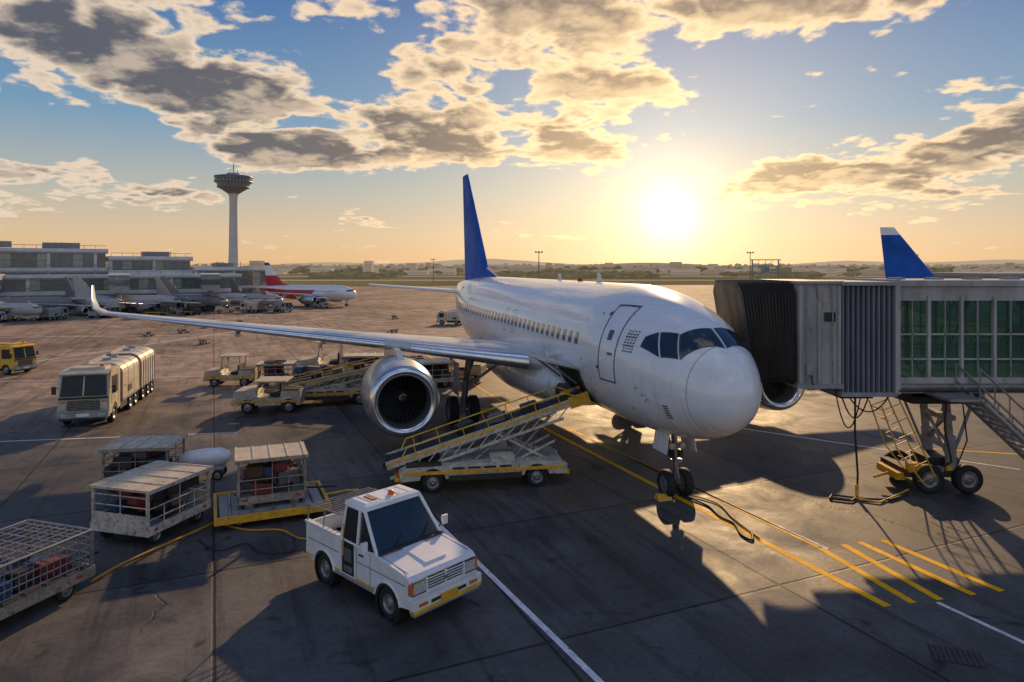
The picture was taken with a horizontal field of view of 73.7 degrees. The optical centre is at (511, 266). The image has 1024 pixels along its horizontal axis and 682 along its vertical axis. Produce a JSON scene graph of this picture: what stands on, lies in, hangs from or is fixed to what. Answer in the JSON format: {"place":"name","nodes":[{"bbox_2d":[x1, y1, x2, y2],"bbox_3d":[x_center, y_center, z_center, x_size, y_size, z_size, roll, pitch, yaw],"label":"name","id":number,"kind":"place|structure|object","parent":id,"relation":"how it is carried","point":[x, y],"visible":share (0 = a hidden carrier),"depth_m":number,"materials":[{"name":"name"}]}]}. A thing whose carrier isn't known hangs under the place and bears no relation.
{"place":"outdoors","nodes":[
{"label":"outdoors","id":0,"kind":"place"},
{"bbox_2d":[214,163,252,266],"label":"control tower","id":1,"kind":"structure","parent":0,"point":[233,185],"depth_m":198.81,"materials":[{"name":"concrete"}]},
{"bbox_2d":[335,363,362,382],"bbox_3d":[-6.359,5.637,34.183,4.874,1.523,1.424,0,0,-6],"label":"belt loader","id":2,"kind":"object","parent":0,"point":[348,368],"visible":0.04,"depth_m":34.24,"materials":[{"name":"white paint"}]},
{"bbox_2d":[342,352,383,365],"bbox_3d":[-7.855,5.679,38.639,3.181,1.440,1.628,0,0,-5],"label":"baggage cart","id":3,"kind":"object","parent":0,"point":[356,356],"visible":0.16,"depth_m":38.17,"materials":[{"name":"grey paint"}]},
{"bbox_2d":[405,355,427,358],"bbox_3d":[-5.333,5.726,38.941,2.917,1.344,1.553,0,0,-5],"label":"baggage cart","id":4,"kind":"object","parent":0,"point":[417,356],"visible":0.01,"depth_m":38.85,"materials":[{"name":"grey paint"}]},
{"bbox_2d":[0,285,1023,681],"bbox_3d":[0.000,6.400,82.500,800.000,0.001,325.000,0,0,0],"label":"apron pavement","id":5,"kind":"structure","parent":0,"point":[604,571],"depth_m":15.60,"materials":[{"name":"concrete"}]},
{"bbox_2d":[0,274,4,291],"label":"jet bridge","id":6,"kind":"structure","parent":5,"relation":"on","point":[1,283],"depth_m":90.92,"materials":[{"name":"grey paint"}]},
{"bbox_2d":[0,307,15,321],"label":"baggage tractor","id":7,"kind":"object","parent":5,"relation":"on","point":[7,317],"visible":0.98,"depth_m":78.67,"materials":[{"name":"grey paint"}]},
{"bbox_2d":[0,341,37,374],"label":"box truck","id":8,"kind":"object","parent":5,"relation":"on","point":[19,356],"visible":1,"depth_m":40.33,"materials":[{"name":"yellow paint"}]},
{"bbox_2d":[0,303,42,320],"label":"airliner","id":9,"kind":"object","parent":5,"relation":"on","point":[26,309],"visible":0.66,"depth_m":79.28,"materials":[{"name":"paint"}]},
{"bbox_2d":[13,314,39,320],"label":"baggage tractor","id":10,"kind":"object","parent":5,"relation":"on","point":[23,318],"visible":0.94,"depth_m":79.63,"materials":[{"name":"white paint"}]},
{"bbox_2d":[0,296,79,314],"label":"airliner","id":11,"kind":"object","parent":5,"relation":"on","point":[43,301],"visible":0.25,"depth_m":87.26,"materials":[{"name":"grey paint"}]},
{"bbox_2d":[0,519,99,620],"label":"cage trolley","id":12,"kind":"object","parent":5,"relation":"on","point":[28,579],"visible":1,"depth_m":13.04,"materials":[{"name":"metal"}]},
{"bbox_2d":[40,306,68,320],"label":"box truck","id":13,"kind":"object","parent":5,"relation":"on","point":[51,313],"visible":1,"depth_m":80.97,"materials":[{"name":"grey paint"}]},
{"bbox_2d":[28,277,125,315],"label":"airliner","id":14,"kind":"object","parent":5,"relation":"on","point":[83,309],"visible":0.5,"depth_m":88.38,"materials":[{"name":"paint"}]},
{"bbox_2d":[88,304,106,317],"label":"baggage tractor","id":15,"kind":"object","parent":5,"relation":"on","point":[92,313],"visible":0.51,"depth_m":84.37,"materials":[{"name":"grey paint"}]},
{"bbox_2d":[91,304,107,317],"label":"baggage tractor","id":16,"kind":"object","parent":5,"relation":"on","point":[99,314],"visible":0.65,"depth_m":84.94,"materials":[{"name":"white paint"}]},
{"bbox_2d":[51,345,154,423],"bbox_3d":[-18.151,5.184,30.968,2.282,2.426,8.160,0,0,-16],"label":"tank truck","id":17,"kind":"object","parent":5,"relation":"on","point":[107,385],"visible":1,"depth_m":27.71,"materials":[{"name":"paint"}]},
{"bbox_2d":[101,305,121,317],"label":"box truck","id":18,"kind":"object","parent":5,"relation":"on","point":[110,308],"visible":0.39,"depth_m":84.41,"materials":[{"name":"grey paint"}]},
{"bbox_2d":[107,274,130,312],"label":"jet bridge","id":19,"kind":"structure","parent":5,"relation":"on","point":[118,284],"depth_m":88.68,"materials":[{"name":"grey paint"}]},
{"bbox_2d":[72,276,180,313],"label":"airliner","id":20,"kind":"object","parent":5,"relation":"on","point":[135,304],"visible":0.77,"depth_m":90.75,"materials":[{"name":"paint"}]},
{"bbox_2d":[0,241,265,310],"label":"terminal building","id":21,"kind":"structure","parent":5,"relation":"on","point":[45,269],"depth_m":104.27,"materials":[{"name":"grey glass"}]},
{"bbox_2d":[142,331,155,335],"bbox_3d":[-33.648,6.190,62.876,1.416,0.419,0.630,0,0,1],"label":"equipment dolly","id":22,"kind":"object","parent":5,"relation":"on","point":[149,333],"visible":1,"depth_m":62.73,"materials":[{"name":"grey paint"}]},
{"bbox_2d":[87,460,213,543],"bbox_3d":[-8.608,5.729,16.990,1.730,1.339,2.942,0,0,16],"label":"baggage cart","id":23,"kind":"object","parent":5,"relation":"on","point":[151,502],"visible":1,"depth_m":16.07,"materials":[{"name":"grey paint"}]},
{"bbox_2d":[98,434,206,492],"bbox_3d":[-10.348,5.759,20.056,2.692,1.279,1.580,0,0,-8],"label":"baggage cart","id":24,"kind":"object","parent":5,"relation":"on","point":[136,451],"visible":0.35,"depth_m":19.60,"materials":[{"name":"grey paint"}]},
{"bbox_2d":[143,303,167,315],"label":"baggage tractor","id":25,"kind":"object","parent":5,"relation":"on","point":[152,311],"visible":0.94,"depth_m":88.25,"materials":[{"name":"yellow paint"}]},
{"bbox_2d":[171,301,189,313],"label":"baggage tractor","id":26,"kind":"object","parent":5,"relation":"on","point":[178,307],"visible":0.5,"depth_m":91.61,"materials":[{"name":"grey paint"}]},
{"bbox_2d":[177,329,188,332],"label":"equipment dolly","id":27,"kind":"object","parent":5,"relation":"on","point":[182,331],"visible":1,"depth_m":65.34,"materials":[{"name":"grey paint"}]},
{"bbox_2d":[142,276,227,310],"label":"airliner","id":28,"kind":"object","parent":5,"relation":"on","point":[204,300],"visible":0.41,"depth_m":96.41,"materials":[{"name":"grey paint"}]},
{"bbox_2d":[183,302,197,314],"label":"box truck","id":29,"kind":"object","parent":5,"relation":"on","point":[192,305],"visible":0.34,"depth_m":90.56,"materials":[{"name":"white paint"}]},
{"bbox_2d":[182,302,201,314],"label":"baggage tractor","id":30,"kind":"object","parent":5,"relation":"on","point":[193,310],"visible":0.99,"depth_m":89.69,"materials":[{"name":"yellow paint"}]},
{"bbox_2d":[90,522,305,582],"bbox_3d":[-6.823,6.361,15.907,4.671,0.080,2.795,0,0,-21],"label":"yellow hose","id":31,"kind":"object","parent":5,"relation":"on","point":[170,542],"visible":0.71,"depth_m":15.96,"materials":[{"name":"rubber"}]},
{"bbox_2d":[161,276,247,305],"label":"airliner","id":32,"kind":"object","parent":5,"relation":"on","point":[170,287],"visible":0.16,"depth_m":102.27,"materials":[{"name":"paint"}]},
{"bbox_2d":[199,339,210,343],"bbox_3d":[-25.435,6.190,56.708,0.630,0.419,1.416,0,0,-5],"label":"equipment dolly","id":33,"kind":"object","parent":5,"relation":"on","point":[203,340],"visible":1,"depth_m":56.02,"materials":[{"name":"grey paint"}]},
{"bbox_2d":[178,448,231,479],"bbox_3d":[-9.300,5.949,20.600,1.598,0.900,0.600,0,0,-10],"label":"potable water tank","id":34,"kind":"object","parent":5,"relation":"on","point":[218,458],"visible":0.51,"depth_m":20.42,"materials":[{"name":"white metal"}]},
{"bbox_2d":[200,273,220,311],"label":"jet bridge","id":35,"kind":"structure","parent":5,"relation":"on","point":[210,283],"depth_m":95.25,"materials":[{"name":"grey paint"}]},
{"bbox_2d":[214,301,234,312],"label":"baggage tractor","id":36,"kind":"object","parent":5,"relation":"on","point":[219,309],"visible":1,"depth_m":93.86,"materials":[{"name":"white paint"}]},
{"bbox_2d":[202,353,257,386],"bbox_3d":[-15.176,5.580,36.893,2.583,1.636,1.260,0,0,-5],"label":"baggage tractor","id":37,"kind":"object","parent":5,"relation":"on","point":[222,373],"visible":1,"depth_m":36.37,"materials":[{"name":"beige paint"}]},
{"bbox_2d":[239,301,263,312],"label":"box truck","id":38,"kind":"object","parent":5,"relation":"on","point":[254,306],"visible":1,"depth_m":94.17,"materials":[{"name":"beige paint"}]},
{"bbox_2d":[227,277,284,304],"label":"airliner","id":39,"kind":"object","parent":5,"relation":"on","point":[251,297],"visible":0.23,"depth_m":102.55,"materials":[{"name":"paint"}]},
{"bbox_2d":[231,376,305,413],"bbox_3d":[-10.786,5.700,30.391,2.927,1.396,1.428,0,0,-6],"label":"baggage tractor","id":40,"kind":"object","parent":5,"relation":"on","point":[256,396],"visible":0.99,"depth_m":29.80,"materials":[{"name":"white paint"}]},
{"bbox_2d":[263,300,278,311],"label":"baggage tractor","id":41,"kind":"object","parent":5,"relation":"on","point":[267,307],"visible":0.63,"depth_m":95.75,"materials":[{"name":"grey paint"}]},
{"bbox_2d":[256,359,297,385],"bbox_3d":[-12.260,5.730,37.078,2.851,1.336,1.518,0,0,-10],"label":"baggage cart","id":42,"kind":"object","parent":5,"relation":"on","point":[275,367],"visible":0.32,"depth_m":36.53,"materials":[{"name":"grey paint"}]},
{"bbox_2d":[272,301,292,311],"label":"box truck","id":43,"kind":"object","parent":5,"relation":"on","point":[283,306],"visible":1,"depth_m":95.05,"materials":[{"name":"beige paint"}]},
{"bbox_2d":[213,480,358,526],"bbox_3d":[-5.875,6.230,18.039,3.691,0.339,2.060,0,0,-24],"label":"pallet dolly","id":44,"kind":"object","parent":5,"relation":"on","point":[230,512],"visible":0.55,"depth_m":17.25,"materials":[{"name":"yellow paint"}]},
{"bbox_2d":[235,441,336,508],"bbox_3d":[-5.974,5.559,18.152,2.592,1.419,1.430,0,0,-22],"label":"baggage cart","id":45,"kind":"object","parent":44,"relation":"on","point":[273,472],"visible":0.94,"depth_m":17.61,"materials":[{"name":"grey paint"}]},
{"bbox_2d":[252,263,356,305],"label":"airliner","id":46,"kind":"object","parent":5,"relation":"on","point":[305,295],"visible":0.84,"depth_m":110.14,"materials":[{"name":"white paint"}]},
{"bbox_2d":[290,364,334,384],"bbox_3d":[-9.642,5.728,35.297,3.577,1.342,1.553,0,0,-12],"label":"baggage cart","id":47,"kind":"object","parent":5,"relation":"on","point":[301,369],"visible":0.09,"depth_m":34.84,"materials":[{"name":"grey paint"}]},
{"bbox_2d":[313,297,328,307],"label":"baggage tractor","id":48,"kind":"object","parent":5,"relation":"on","point":[321,302],"visible":1,"depth_m":104.28,"materials":[{"name":"grey paint"}]},
{"bbox_2d":[264,356,380,406],"bbox_3d":[-8.508,5.378,32.048,5.975,2.040,1.744,0,0,-14],"label":"belt loader","id":49,"kind":"object","parent":5,"relation":"on","point":[339,385],"visible":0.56,"depth_m":31.60,"materials":[{"name":"white paint"}]},
{"bbox_2d":[297,341,350,367],"bbox_3d":[-10.696,5.353,39.583,3.300,2.091,1.610,0,0,-10],"label":"baggage tractor","id":50,"kind":"object","parent":5,"relation":"on","point":[306,361],"visible":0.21,"depth_m":39.02,"materials":[{"name":"beige paint"}]},
{"bbox_2d":[386,329,397,332],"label":"equipment dolly","id":51,"kind":"object","parent":5,"relation":"on","point":[393,330],"visible":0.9,"depth_m":65.14,"materials":[{"name":"grey paint"}]},
{"bbox_2d":[305,484,480,623],"bbox_3d":[-2.471,5.468,13.623,3.680,1.985,2.090,0,0,43],"label":"pickup truck","id":52,"kind":"object","parent":5,"relation":"on","point":[397,551],"visible":1,"depth_m":13.00,"materials":[{"name":"white paint"}]},
{"bbox_2d":[415,358,462,387],"bbox_3d":[-3.981,5.706,36.553,3.181,1.385,1.628,0,0,-20],"label":"baggage cart","id":53,"kind":"object","parent":5,"relation":"on","point":[438,369],"visible":0.55,"depth_m":36.07,"materials":[{"name":"grey paint"}]},
{"bbox_2d":[90,174,804,496],"bbox_3d":[0.215,0.224,33.670,27.047,12.348,27.047,0,0,29],"label":"airliner","id":54,"kind":"object","parent":5,"relation":"on","point":[664,363],"visible":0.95,"depth_m":22.06,"materials":[{"name":"white paint"}]},
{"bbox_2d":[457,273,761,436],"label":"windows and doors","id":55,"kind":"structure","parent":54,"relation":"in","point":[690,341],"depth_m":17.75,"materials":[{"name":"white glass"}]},
{"bbox_2d":[436,310,461,324],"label":"box truck","id":56,"kind":"object","parent":5,"relation":"on","point":[444,316],"visible":0.73,"depth_m":74.91,"materials":[{"name":"white paint"}]},
{"bbox_2d":[449,358,485,381],"bbox_3d":[-2.984,5.489,38.215,2.870,1.818,1.400,0,0,10],"label":"baggage tractor","id":57,"kind":"object","parent":5,"relation":"on","point":[478,369],"visible":0.29,"depth_m":37.47,"materials":[{"name":"beige paint"}]},
{"bbox_2d":[198,494,759,553],"bbox_3d":[-0.821,6.365,17.089,13.109,0.065,3.290,0,0,-4],"label":"ground power cable","id":58,"kind":"object","parent":5,"relation":"on","point":[720,516],"visible":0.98,"depth_m":16.45,"materials":[{"name":"black rubber"}]},
{"bbox_2d":[480,408,489,412],"bbox_3d":[-1.200,6.320,29.900,0.400,0.160,0.280,0,0,-16],"label":"wheel chock","id":59,"kind":"object","parent":5,"relation":"on","point":[481,410],"visible":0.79,"depth_m":29.82,"materials":[{"name":"yellow paint"}]},
{"bbox_2d":[383,386,590,492],"bbox_3d":[-0.744,5.067,20.386,6.111,2.661,1.780,0,0,-10],"label":"belt loader","id":60,"kind":"object","parent":5,"relation":"on","point":[433,460],"visible":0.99,"depth_m":19.92,"materials":[{"name":"white paint"}]},
{"bbox_2d":[0,315,1023,681],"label":"white apron marking","id":61,"kind":"object","parent":5,"relation":"on","point":[538,623],"visible":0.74,"depth_m":13.39,"materials":[{"name":"paint"}]},
{"bbox_2d":[535,251,542,278],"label":"floodlight mast","id":62,"kind":"object","parent":5,"relation":"on","point":[538,252],"visible":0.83,"depth_m":154.91,"materials":[{"name":"grey metal"}]},
{"bbox_2d":[654,493,671,501],"bbox_3d":[4.150,6.320,18.750,0.400,0.160,0.280,0,0,-16],"label":"wheel chock","id":63,"kind":"object","parent":5,"relation":"on","point":[660,497],"visible":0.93,"depth_m":18.66,"materials":[{"name":"yellow rubber"}]},
{"bbox_2d":[427,355,1017,606],"bbox_3d":[8.637,6.396,26.708,61.280,0.001,23.821,0,0,38],"label":"yellow stand marking","id":64,"kind":"object","parent":5,"relation":"on","point":[868,576],"visible":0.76,"depth_m":14.95,"materials":[{"name":"paint"}]},
{"bbox_2d":[747,252,753,279],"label":"floodlight mast","id":65,"kind":"object","parent":5,"relation":"on","point":[750,263],"visible":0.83,"depth_m":171.91,"materials":[{"name":"grey metal"}]},
{"bbox_2d":[749,259,780,279],"bbox_3d":[19.300,2.933,52.000,2.400,6.935,0.600,0,0,0],"label":"service gantry","id":66,"kind":"object","parent":5,"relation":"on","point":[765,268],"visible":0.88,"depth_m":51.97,"materials":[{"name":"metal"}]},
{"bbox_2d":[713,277,1023,502],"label":"jet bridge","id":67,"kind":"structure","parent":5,"relation":"on","point":[841,339],"depth_m":18.68,"materials":[{"name":"metal"}]},
{"bbox_2d":[880,227,1018,335],"bbox_3d":[42.649,1.459,60.512,21.638,9.878,21.637,0,0,-43],"label":"airliner","id":68,"kind":"object","parent":5,"relation":"on","point":[901,258],"visible":0.3,"depth_m":60.61,"materials":[{"name":"blue paint"}]},
{"bbox_2d":[927,644,988,668],"bbox_3d":[7.300,6.393,11.200,0.760,0.014,0.500,0,0,20],"label":"drain grate","id":69,"kind":"object","parent":5,"relation":"on","point":[958,656],"visible":1,"depth_m":11.18,"materials":[{"name":"metal"}]},
{"bbox_2d":[0,0,1023,265],"label":"sky","id":70,"kind":"structure","parent":0,"point":[703,132],"materials":[{"name":"blue"}]},
{"bbox_2d":[277,273,885,286],"bbox_3d":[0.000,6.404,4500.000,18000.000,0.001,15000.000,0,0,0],"label":"ground","id":71,"kind":"structure","parent":0,"point":[400,283],"depth_m":332.48,"materials":[{"name":"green plant"}]},
{"bbox_2d":[278,276,884,280],"bbox_3d":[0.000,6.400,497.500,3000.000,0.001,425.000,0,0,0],"label":"taxiway","id":72,"kind":"structure","parent":71,"relation":"on","point":[525,276],"depth_m":308.79,"materials":[{"name":"grey asphalt"}]},
{"bbox_2d":[190,263,1023,278],"bbox_3d":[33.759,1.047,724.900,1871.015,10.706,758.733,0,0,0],"label":"distant trees","id":73,"kind":"object","parent":71,"relation":"on","point":[355,270],"visible":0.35,"depth_m":521.65,"materials":[{"name":"green plant"}]},
{"bbox_2d":[191,261,1023,275],"bbox_3d":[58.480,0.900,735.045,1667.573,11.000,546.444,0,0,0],"label":"distant buildings","id":74,"kind":"structure","parent":0,"point":[711,270],"depth_m":516.03,"materials":[{"name":"grey concrete"}]},
{"bbox_2d":[191,259,1023,266],"bbox_3d":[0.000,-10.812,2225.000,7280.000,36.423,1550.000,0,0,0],"label":"hills","id":75,"kind":"structure","parent":0,"point":[494,262],"depth_m":2559.36,"materials":[{"name":"green plant"}]},
{"bbox_2d":[932,272,1023,277],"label":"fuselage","id":76,"kind":"structure","parent":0,"point":[976,274],"depth_m":91.77,"materials":[{"name":"grey paint"}]}
]}

